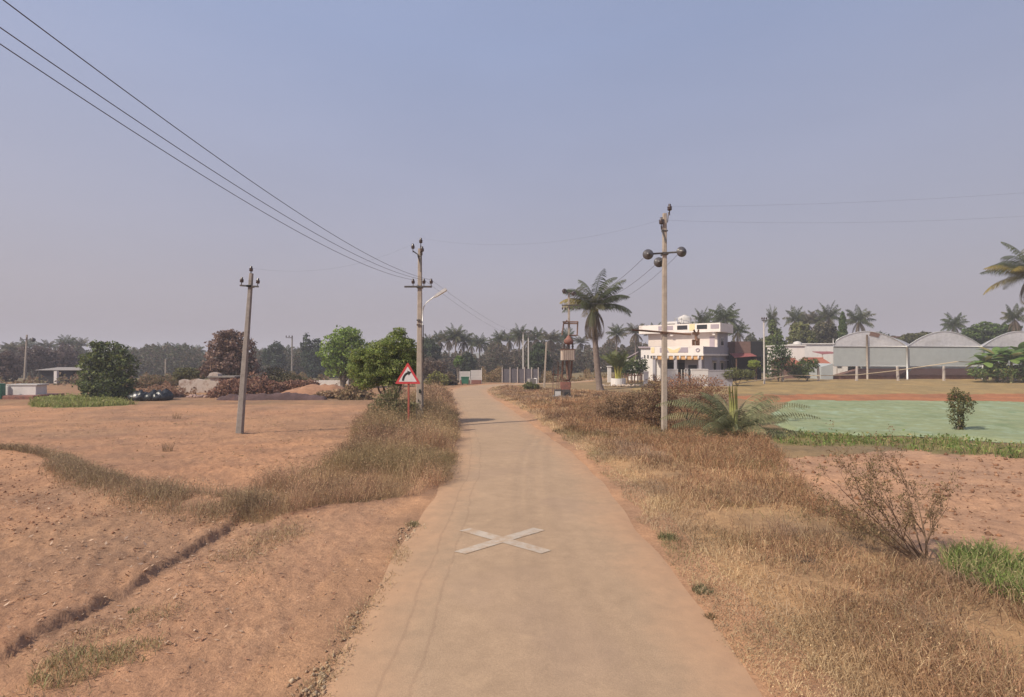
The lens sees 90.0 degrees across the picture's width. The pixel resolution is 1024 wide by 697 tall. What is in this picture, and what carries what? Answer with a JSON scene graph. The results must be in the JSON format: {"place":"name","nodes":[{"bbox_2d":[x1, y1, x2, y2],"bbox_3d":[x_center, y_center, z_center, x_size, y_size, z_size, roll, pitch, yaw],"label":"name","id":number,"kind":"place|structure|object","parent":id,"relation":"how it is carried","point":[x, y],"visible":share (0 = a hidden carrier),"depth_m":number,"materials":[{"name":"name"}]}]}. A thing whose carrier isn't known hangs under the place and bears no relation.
{"place":"outdoors","nodes":[
{"label":"outdoors","id":0,"kind":"place"},
{"bbox_2d":[28,393,137,407],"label":"field grass","id":1,"kind":"structure","parent":0,"point":[70,400],"depth_m":32.83,"materials":[{"name":"green plant"}]},
{"bbox_2d":[0,364,1023,696],"bbox_3d":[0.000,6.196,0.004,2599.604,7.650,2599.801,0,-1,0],"label":"ground","id":2,"kind":"structure","parent":0,"point":[296,594],"depth_m":6.95,"materials":[{"name":"soil"}]},
{"bbox_2d":[0,350,22,381],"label":"background tree","id":3,"kind":"object","parent":2,"relation":"on","point":[10,367],"visible":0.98,"depth_m":69.67,"materials":[{"name":"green plant"}]},
{"bbox_2d":[2,384,63,398],"bbox_3d":[-36.254,3.282,38.154,3.600,1.274,2.600,0,-1,0],"label":"wash tank","id":4,"kind":"object","parent":2,"relation":"on","point":[19,391],"visible":0.78,"depth_m":37.71,"materials":[{"name":"white concrete"}]},
{"bbox_2d":[15,345,62,379],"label":"background tree","id":5,"kind":"object","parent":2,"relation":"on","point":[34,359],"visible":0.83,"depth_m":83.33,"materials":[{"name":"green plant"}]},
{"bbox_2d":[45,342,87,369],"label":"background tree","id":6,"kind":"object","parent":2,"relation":"on","point":[64,355],"visible":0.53,"depth_m":84.89,"materials":[{"name":"green plant"}]},
{"bbox_2d":[38,367,97,383],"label":"field shed","id":7,"kind":"structure","parent":2,"relation":"on","point":[51,374],"depth_m":61.96,"materials":[{"name":"grey concrete"}]},
{"bbox_2d":[24,635,132,690],"bbox_3d":[-3.477,2.478,4.070,0.707,0.133,0.684,0,-1,0],"label":"grass tuft","id":8,"kind":"object","parent":2,"relation":"on","point":[75,661],"visible":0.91,"depth_m":4.04,"materials":[{"name":"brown plant"}]},
{"bbox_2d":[71,340,141,398],"bbox_3d":[-28.876,1.611,36.602,4.139,4.605,3.536,0,-1,0],"label":"tree","id":9,"kind":"object","parent":2,"relation":"on","point":[110,379],"visible":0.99,"depth_m":36.08,"materials":[{"name":"green plant"}]},
{"bbox_2d":[96,632,167,668],"bbox_3d":[-3.156,2.496,4.257,0.498,0.096,0.524,0,-1,0],"label":"grass tuft","id":10,"kind":"object","parent":2,"relation":"on","point":[141,644],"visible":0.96,"depth_m":4.28,"materials":[{"name":"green plant"}]},
{"bbox_2d":[0,441,292,538],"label":"field edge weeds","id":11,"kind":"object","parent":2,"relation":"on","point":[69,464],"visible":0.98,"depth_m":9.09,"materials":[{"name":"brown plant"}]},
{"bbox_2d":[133,374,178,387],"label":"dry bush","id":12,"kind":"object","parent":2,"relation":"on","point":[150,382],"visible":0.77,"depth_m":51.69,"materials":[{"name":"brown plant"}]},
{"bbox_2d":[0,458,318,659],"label":"stubble","id":13,"kind":"object","parent":2,"relation":"on","point":[72,629],"visible":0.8,"depth_m":6.13,"materials":[{"name":"brown plant"}]},
{"bbox_2d":[0,459,325,539],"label":"soil clods","id":14,"kind":"object","parent":2,"relation":"on","point":[29,522],"visible":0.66,"depth_m":8.50,"materials":[{"name":"brown soil"}]},
{"bbox_2d":[2,514,327,696],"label":"grass patch","id":15,"kind":"object","parent":2,"relation":"on","point":[176,606],"visible":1,"depth_m":4.65,"materials":[{"name":"brown plant"}]},
{"bbox_2d":[0,371,356,385],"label":"scrub","id":16,"kind":"object","parent":2,"relation":"on","point":[169,375],"visible":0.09,"depth_m":58.62,"materials":[{"name":"brown plant"}]},
{"bbox_2d":[172,367,206,380],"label":"dry bush","id":17,"kind":"object","parent":2,"relation":"on","point":[188,373],"visible":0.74,"depth_m":49.53,"materials":[{"name":"green plant"}]},
{"bbox_2d":[0,408,406,474],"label":"dry litter","id":18,"kind":"object","parent":2,"relation":"on","point":[181,436],"visible":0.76,"depth_m":19.99,"materials":[{"name":"brown plant"}]},
{"bbox_2d":[0,497,407,696],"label":"track litter","id":19,"kind":"object","parent":2,"relation":"on","point":[203,660],"visible":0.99,"depth_m":5.10,"materials":[{"name":"brown plant"}]},
{"bbox_2d":[0,341,416,377],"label":"woods","id":20,"kind":"object","parent":2,"relation":"on","point":[151,364],"visible":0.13,"depth_m":115.30,"materials":[{"name":"green plant"}]},
{"bbox_2d":[179,372,247,392],"bbox_3d":[-26.058,3.077,44.833,4.950,2.076,2.650,0,-1,0],"label":"ruined hut","id":21,"kind":"object","parent":2,"relation":"on","point":[201,385],"visible":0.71,"depth_m":43.83,"materials":[{"name":"grey concrete"}]},
{"bbox_2d":[195,329,261,377],"bbox_3d":[-25.497,1.162,46.105,5.813,5.827,4.099,0,-1,0],"label":"maroon tree","id":22,"kind":"object","parent":2,"relation":"on","point":[228,346],"visible":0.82,"depth_m":45.34,"materials":[{"name":"brown plant"}]},
{"bbox_2d":[205,377,259,397],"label":"dry bush","id":23,"kind":"object","parent":2,"relation":"on","point":[221,389],"visible":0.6,"depth_m":38.20,"materials":[{"name":"brown plant"}]},
{"bbox_2d":[236,266,259,433],"bbox_3d":[-10.195,0.234,19.578,0.769,6.812,0.281,4,-1,0],"label":"utility pole","id":24,"kind":"object","parent":2,"relation":"on","point":[242,396],"visible":0.99,"depth_m":19.53,"materials":[{"name":"grey concrete"}]},
{"bbox_2d":[233,371,286,393],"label":"dry bush","id":25,"kind":"object","parent":2,"relation":"on","point":[263,386],"visible":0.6,"depth_m":38.88,"materials":[{"name":"brown plant"}]},
{"bbox_2d":[216,392,326,400],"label":"dark bank","id":26,"kind":"structure","parent":2,"relation":"on","point":[277,396],"depth_m":36.23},
{"bbox_2d":[139,378,405,395],"bbox_3d":[-23.517,3.875,45.947,30.212,2.763,12.188,0,-1,0],"label":"red scrub","id":27,"kind":"object","parent":2,"relation":"on","point":[168,387],"visible":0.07,"depth_m":41.51,"materials":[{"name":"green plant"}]},
{"bbox_2d":[261,340,286,375],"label":"background tree","id":28,"kind":"object","parent":2,"relation":"on","point":[274,357],"visible":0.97,"depth_m":109.26,"materials":[{"name":"green plant"}]},
{"bbox_2d":[261,367,312,385],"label":"dry bush","id":29,"kind":"object","parent":2,"relation":"on","point":[282,376],"visible":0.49,"depth_m":46.61,"materials":[{"name":"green plant"}]},
{"bbox_2d":[299,332,325,377],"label":"background tree","id":30,"kind":"object","parent":2,"relation":"on","point":[313,367],"visible":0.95,"depth_m":104.22,"materials":[{"name":"green plant"}]},
{"bbox_2d":[282,384,343,394],"bbox_3d":[-15.192,3.273,39.954,6.650,1.072,4.500,0,-1,0],"label":"earth mound","id":31,"kind":"object","parent":2,"relation":"on","point":[311,389],"visible":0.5,"depth_m":39.04,"materials":[{"name":"brown soil"}]},
{"bbox_2d":[275,379,319,390],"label":"dry bush","id":32,"kind":"object","parent":31,"relation":"on","point":[291,385],"visible":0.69,"depth_m":40.92,"materials":[{"name":"brown plant"}]},
{"bbox_2d":[315,325,370,387],"bbox_3d":[-17.133,0.843,52.217,5.570,6.550,4.042,0,-1,0],"label":"bright green tree","id":33,"kind":"object","parent":2,"relation":"on","point":[337,361],"visible":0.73,"depth_m":51.33,"materials":[{"name":"green plant"}]},
{"bbox_2d":[218,379,470,525],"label":"roadside weeds","id":34,"kind":"object","parent":2,"relation":"on","point":[439,415],"visible":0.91,"depth_m":12.13,"materials":[{"name":"brown plant"}]},
{"bbox_2d":[334,383,374,399],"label":"dry bush","id":35,"kind":"object","parent":2,"relation":"on","point":[355,393],"visible":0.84,"depth_m":36.60,"materials":[{"name":"plant"}]},
{"bbox_2d":[286,521,431,696],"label":"roadside stones","id":36,"kind":"object","parent":2,"relation":"on","point":[341,640],"visible":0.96,"depth_m":4.10,"materials":[{"name":"brown stone"}]},
{"bbox_2d":[291,522,427,696],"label":"verge straw","id":37,"kind":"object","parent":2,"relation":"on","point":[356,622],"visible":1,"depth_m":4.68,"materials":[{"name":"beige plant"}]},
{"bbox_2d":[347,327,416,416],"bbox_3d":[-5.687,1.264,22.705,3.343,4.457,2.205,0,-1,0],"label":"roadside tree","id":38,"kind":"object","parent":2,"relation":"on","point":[395,344],"visible":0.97,"depth_m":22.32,"materials":[{"name":"green plant"}]},
{"bbox_2d":[367,385,420,417],"bbox_3d":[-4.900,2.444,21.257,2.300,1.965,1.281,0,-1,0],"label":"shrub","id":39,"kind":"object","parent":2,"relation":"on","point":[390,395],"visible":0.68,"depth_m":21.06,"materials":[{"name":"green plant"}]},
{"bbox_2d":[395,363,419,424],"bbox_3d":[-3.983,2.152,19.600,0.958,3.197,0.104,0,-1,4],"label":"warning sign","id":40,"kind":"object","parent":2,"relation":"on","point":[407,376],"visible":0.97,"depth_m":19.58,"materials":[{"name":"metal"}]},
{"bbox_2d":[404,238,446,419],"bbox_3d":[-3.614,-0.469,21.563,1.804,8.397,0.355,0,-1,3],"label":"utility pole","id":41,"kind":"object","parent":2,"relation":"on","point":[420,377],"visible":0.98,"depth_m":21.53,"materials":[{"name":"concrete"}]},
{"bbox_2d":[0,44,411,279],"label":"overhead wire","id":42,"kind":"object","parent":41,"relation":"attached to","point":[159,148],"visible":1,"depth_m":7.08,"materials":[{"name":"metal"}]},
{"bbox_2d":[0,27,422,279],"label":"overhead wire","id":43,"kind":"object","parent":41,"relation":"attached to","point":[162,137],"visible":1,"depth_m":6.81,"materials":[{"name":"metal"}]},
{"bbox_2d":[3,0,429,279],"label":"overhead wire","id":44,"kind":"object","parent":41,"relation":"attached to","point":[163,118],"visible":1,"depth_m":6.28,"materials":[{"name":"metal"}]},
{"bbox_2d":[415,356,448,379],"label":"garden bush","id":45,"kind":"object","parent":2,"relation":"on","point":[433,364],"visible":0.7,"depth_m":65.50,"materials":[{"name":"green plant"}]},
{"bbox_2d":[422,337,441,372],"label":"background tree","id":46,"kind":"object","parent":2,"relation":"on","point":[431,346],"visible":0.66,"depth_m":99.04,"materials":[{"name":"green plant"}]},
{"bbox_2d":[425,369,451,385],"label":"garden bush","id":47,"kind":"object","parent":2,"relation":"on","point":[437,377],"visible":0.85,"depth_m":56.60,"materials":[{"name":"green plant"}]},
{"bbox_2d":[444,323,467,377],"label":"coconut palm","id":48,"kind":"object","parent":2,"relation":"on","point":[455,334],"visible":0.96,"depth_m":103.64,"materials":[{"name":"green plant"}]},
{"bbox_2d":[456,351,476,375],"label":"background tree","id":49,"kind":"object","parent":2,"relation":"on","point":[469,363],"visible":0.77,"depth_m":91.05,"materials":[{"name":"green plant"}]},
{"bbox_2d":[509,324,529,368],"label":"coconut palm","id":50,"kind":"object","parent":2,"relation":"on","point":[518,334],"visible":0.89,"depth_m":105.66,"materials":[{"name":"green plant"}]},
{"bbox_2d":[502,367,538,382],"bbox_3d":[1.023,3.405,63.905,4.601,2.136,0.140,0,-1,0],"label":"net fence","id":51,"kind":"object","parent":2,"relation":"on","point":[517,375],"visible":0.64,"depth_m":63.93,"materials":[{"name":"fabric"}]},
{"bbox_2d":[424,338,647,378],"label":"roadside woods","id":52,"kind":"object","parent":2,"relation":"on","point":[490,360],"visible":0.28,"depth_m":101.02,"materials":[{"name":"green plant"}]},
{"bbox_2d":[525,342,552,377],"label":"background tree","id":53,"kind":"object","parent":2,"relation":"on","point":[536,357],"visible":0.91,"depth_m":87.28,"materials":[{"name":"green plant"}]},
{"bbox_2d":[539,329,562,369],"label":"coconut palm","id":54,"kind":"object","parent":2,"relation":"on","point":[549,337],"visible":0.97,"depth_m":99.60,"materials":[{"name":"green plant"}]},
{"bbox_2d":[482,365,626,382],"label":"bank scrub","id":55,"kind":"object","parent":2,"relation":"on","point":[496,376],"visible":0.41,"depth_m":65.49,"materials":[{"name":"brown plant"}]},
{"bbox_2d":[551,289,581,397],"bbox_3d":[4.031,-0.219,37.713,2.239,8.428,0.810,0,-1,0],"label":"transformer pole","id":56,"kind":"object","parent":2,"relation":"on","point":[568,353],"visible":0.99,"depth_m":37.68,"materials":[{"name":"metal"}]},
{"bbox_2d":[559,269,631,389],"bbox_3d":[7.484,-1.390,45.981,6.346,10.960,6.268,0,-1,0],"label":"tall coconut palm","id":57,"kind":"object","parent":2,"relation":"on","point":[592,323],"visible":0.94,"depth_m":45.65,"materials":[{"name":"green plant"}]},
{"bbox_2d":[605,323,626,368],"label":"coconut palm","id":58,"kind":"object","parent":2,"relation":"on","point":[619,332],"visible":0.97,"depth_m":95.81,"materials":[{"name":"green plant"}]},
{"bbox_2d":[611,378,625,385],"bbox_3d":[10.772,3.440,51.953,1.500,0.820,1.500,0,-1,0],"label":"planter","id":59,"kind":"object","parent":2,"relation":"on","point":[621,381],"visible":0.84,"depth_m":51.33,"materials":[{"name":"white concrete"}]},
{"bbox_2d":[601,349,637,378],"bbox_3d":[10.795,1.968,52.183,3.897,3.783,3.401,0,-1,0],"label":"areca palm","id":60,"kind":"object","parent":59,"relation":"in","point":[616,361],"visible":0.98,"depth_m":51.67,"materials":[{"name":"green plant"}]},
{"bbox_2d":[593,389,651,420],"bbox_3d":[4.890,2.582,22.415,2.550,1.633,1.861,0,-1,22],"label":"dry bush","id":61,"kind":"object","parent":2,"relation":"on","point":[617,409],"visible":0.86,"depth_m":22.23,"materials":[{"name":"brown plant"}]},
{"bbox_2d":[622,323,644,358],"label":"coconut palm","id":62,"kind":"object","parent":2,"relation":"on","point":[634,337],"visible":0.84,"depth_m":91.90,"materials":[{"name":"green plant"}]},
{"bbox_2d":[621,358,649,381],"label":"garden bush","id":63,"kind":"object","parent":2,"relation":"on","point":[627,368],"visible":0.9,"depth_m":55.63,"materials":[{"name":"green plant"}]},
{"bbox_2d":[627,346,667,380],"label":"outbuilding","id":64,"kind":"structure","parent":2,"relation":"on","point":[645,352],"depth_m":58.91,"materials":[{"name":"grey paint"}]},
{"bbox_2d":[631,374,678,426],"bbox_3d":[5.829,2.161,20.564,2.024,2.338,1.437,0,-1,0],"label":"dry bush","id":65,"kind":"object","parent":2,"relation":"on","point":[651,407],"visible":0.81,"depth_m":20.41,"materials":[{"name":"brown plant"}]},
{"bbox_2d":[632,204,699,431],"bbox_3d":[5.724,-0.954,19.261,2.510,8.964,0.623,0,-1,0],"label":"utility pole","id":66,"kind":"object","parent":2,"relation":"on","point":[681,251],"visible":0.98,"depth_m":19.12,"materials":[{"name":"concrete"}]},
{"bbox_2d":[639,321,732,380],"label":"village house","id":67,"kind":"structure","parent":2,"relation":"on","point":[710,351],"depth_m":58.54,"materials":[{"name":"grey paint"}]},
{"bbox_2d":[655,372,731,421],"bbox_3d":[7.481,2.166,21.465,3.091,2.379,2.361,-1,-1,32],"label":"dry creeper","id":68,"kind":"object","parent":2,"relation":"on","point":[698,386],"visible":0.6,"depth_m":21.33,"materials":[{"name":"brown plant"}]},
{"bbox_2d":[708,370,732,385],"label":"compound wall","id":69,"kind":"structure","parent":2,"relation":"on","point":[715,373],"depth_m":49.86,"materials":[{"name":"grey paint"}]},
{"bbox_2d":[704,303,742,328],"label":"coconut palm","id":70,"kind":"object","parent":2,"relation":"on","point":[720,316],"visible":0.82,"depth_m":83.16,"materials":[{"name":"green plant"}]},
{"bbox_2d":[656,384,820,437],"bbox_3d":[7.828,2.301,18.002,5.459,2.119,2.842,0,-1,0],"label":"young palm","id":71,"kind":"object","parent":2,"relation":"on","point":[733,420],"visible":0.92,"depth_m":17.75,"materials":[{"name":"green plant"}]},
{"bbox_2d":[721,367,756,385],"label":"garden bush","id":72,"kind":"object","parent":2,"relation":"on","point":[743,373],"visible":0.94,"depth_m":49.63,"materials":[{"name":"green plant"}]},
{"bbox_2d":[727,341,762,379],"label":"awning shed","id":73,"kind":"structure","parent":2,"relation":"on","point":[741,354],"depth_m":60.42,"materials":[{"name":"metal"}]},
{"bbox_2d":[765,319,786,349],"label":"background tree","id":74,"kind":"object","parent":2,"relation":"on","point":[775,337],"visible":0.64,"depth_m":81.60,"materials":[{"name":"green plant"}]},
{"bbox_2d":[759,343,796,381],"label":"garden bush","id":75,"kind":"object","parent":2,"relation":"on","point":[779,361],"visible":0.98,"depth_m":56.59,"materials":[{"name":"green plant"}]},
{"bbox_2d":[766,341,805,369],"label":"flat roof house","id":76,"kind":"structure","parent":2,"relation":"on","point":[797,348],"depth_m":71.98,"materials":[{"name":"white paint"}]},
{"bbox_2d":[782,306,806,329],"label":"coconut palm","id":77,"kind":"object","parent":2,"relation":"on","point":[794,314],"visible":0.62,"depth_m":100.05,"materials":[{"name":"green plant"}]},
{"bbox_2d":[785,321,817,343],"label":"background tree","id":78,"kind":"object","parent":2,"relation":"on","point":[800,331],"visible":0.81,"depth_m":87.30,"materials":[{"name":"green plant"}]},
{"bbox_2d":[789,357,819,380],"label":"garden bush","id":79,"kind":"object","parent":2,"relation":"on","point":[807,368],"visible":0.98,"depth_m":57.70,"materials":[{"name":"green plant"}]},
{"bbox_2d":[787,338,847,374],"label":"flat roof house","id":80,"kind":"structure","parent":2,"relation":"on","point":[810,348],"depth_m":76.02,"materials":[{"name":"white paint"}]},
{"bbox_2d":[807,320,838,342],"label":"background tree","id":81,"kind":"object","parent":2,"relation":"on","point":[827,333],"visible":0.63,"depth_m":89.36,"materials":[{"name":"green plant"}]},
{"bbox_2d":[814,300,840,325],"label":"coconut palm","id":82,"kind":"object","parent":2,"relation":"on","point":[829,317],"visible":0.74,"depth_m":97.64,"materials":[{"name":"green plant"}]},
{"bbox_2d":[801,331,916,378],"bbox_3d":[50.636,1.083,70.614,31.326,6.138,12.311,1,-1,-31],"label":"greenhouse","id":83,"kind":"object","parent":2,"relation":"on","point":[869,352],"visible":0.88,"depth_m":62.02,"materials":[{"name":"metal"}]},
{"bbox_2d":[845,304,875,367],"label":"coconut palm","id":84,"kind":"object","parent":2,"relation":"on","point":[853,319],"visible":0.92,"depth_m":95.73,"materials":[{"name":"green plant"}]},
{"bbox_2d":[769,420,961,561],"bbox_3d":[4.245,1.756,6.064,1.874,1.671,1.601,0,-1,0],"label":"bare bush","id":85,"kind":"object","parent":2,"relation":"on","point":[911,510],"visible":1,"depth_m":6.10,"materials":[{"name":"brown plant"}]},
{"bbox_2d":[771,400,1023,443],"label":"shade net","id":86,"kind":"object","parent":2,"relation":"on","point":[1000,421],"visible":0.88,"depth_m":23.36,"materials":[{"name":"green fabric"}]},
{"bbox_2d":[773,449,1023,576],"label":"field clods","id":87,"kind":"object","parent":2,"relation":"on","point":[938,489],"visible":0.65,"depth_m":10.47,"materials":[{"name":"brown soil"}]},
{"bbox_2d":[774,429,1023,458],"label":"green weeds","id":88,"kind":"object","parent":2,"relation":"on","point":[828,437],"visible":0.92,"depth_m":15.75,"materials":[{"name":"green plant"}]},
{"bbox_2d":[781,449,1023,541],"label":"field litter","id":89,"kind":"object","parent":2,"relation":"on","point":[949,498],"visible":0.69,"depth_m":9.13,"materials":[{"name":"brown plant"}]},
{"bbox_2d":[897,331,932,366],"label":"background tree","id":90,"kind":"object","parent":2,"relation":"on","point":[908,338],"visible":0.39,"depth_m":85.42,"materials":[{"name":"green plant"}]},
{"bbox_2d":[905,331,983,378],"bbox_3d":[59.993,1.086,71.066,7.367,6.132,29.690,-1,-1,40],"label":"greenhouse","id":91,"kind":"object","parent":2,"relation":"on","point":[938,347],"visible":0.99,"depth_m":62.03,"materials":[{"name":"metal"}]},
{"bbox_2d":[941,312,969,332],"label":"coconut palm","id":92,"kind":"object","parent":2,"relation":"on","point":[954,324],"visible":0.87,"depth_m":91.73,"materials":[{"name":"green plant"}]},
{"bbox_2d":[944,387,977,429],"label":"field shrub","id":93,"kind":"object","parent":2,"relation":"on","point":[965,399],"visible":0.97,"depth_m":19.20,"materials":[{"name":"green plant"}]},
{"bbox_2d":[932,531,1023,606],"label":"green grass clump","id":94,"kind":"object","parent":2,"relation":"on","point":[990,560],"visible":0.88,"depth_m":5.79,"materials":[{"name":"green plant"}]},
{"bbox_2d":[964,354,1006,381],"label":"banana plant","id":95,"kind":"object","parent":2,"relation":"on","point":[985,361],"visible":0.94,"depth_m":55.69,"materials":[{"name":"green plant"}]},
{"bbox_2d":[959,321,1022,343],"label":"background tree","id":96,"kind":"object","parent":2,"relation":"on","point":[980,333],"visible":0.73,"depth_m":83.30,"materials":[{"name":"green plant"}]},
{"bbox_2d":[970,346,1015,381],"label":"banana plant","id":97,"kind":"object","parent":2,"relation":"on","point":[993,352],"visible":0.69,"depth_m":56.98,"materials":[{"name":"green plant"}]},
{"bbox_2d":[965,362,1023,382],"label":"banana undergrowth","id":98,"kind":"object","parent":2,"relation":"on","point":[995,371],"visible":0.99,"depth_m":55.05,"materials":[{"name":"green plant"}]},
{"bbox_2d":[973,331,1023,378],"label":"greenhouse","id":99,"kind":"object","parent":2,"relation":"on","point":[1015,338],"visible":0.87,"depth_m":62.03,"materials":[{"name":"plastic"}]},
{"bbox_2d":[979,242,1023,303],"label":"tall coconut palm","id":100,"kind":"object","parent":2,"relation":"on","point":[1017,270],"visible":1,"depth_m":44.79,"materials":[{"name":"green plant"}]},
{"bbox_2d":[990,348,1023,382],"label":"banana plant","id":101,"kind":"object","parent":2,"relation":"on","point":[1013,356],"visible":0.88,"depth_m":54.81,"materials":[{"name":"green plant"}]},
{"bbox_2d":[1000,303,1023,331],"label":"coconut palm","id":102,"kind":"object","parent":2,"relation":"on","point":[1009,315],"visible":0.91,"depth_m":79.92,"materials":[{"name":"green plant"}]},
{"bbox_2d":[0,0,1023,352],"label":"sky","id":103,"kind":"structure","parent":0,"point":[387,125],"materials":[{"name":"blue"}]},
{"bbox_2d":[319,377,904,696],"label":"road","id":104,"kind":"structure","parent":0,"point":[597,600],"depth_m":5.21,"materials":[{"name":"concrete"}]},
{"bbox_2d":[455,528,550,553],"bbox_3d":[-0.127,2.624,7.025,1.275,0.029,1.062,0,-1,0],"label":"road marking","id":105,"kind":"object","parent":104,"relation":"on","point":[498,539],"visible":1,"depth_m":6.95,"materials":[{"name":"paint"}]},
{"bbox_2d":[487,384,1023,696],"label":"dry grass","id":106,"kind":"structure","parent":0,"point":[872,608],"depth_m":5.33,"materials":[{"name":"brown plant"}]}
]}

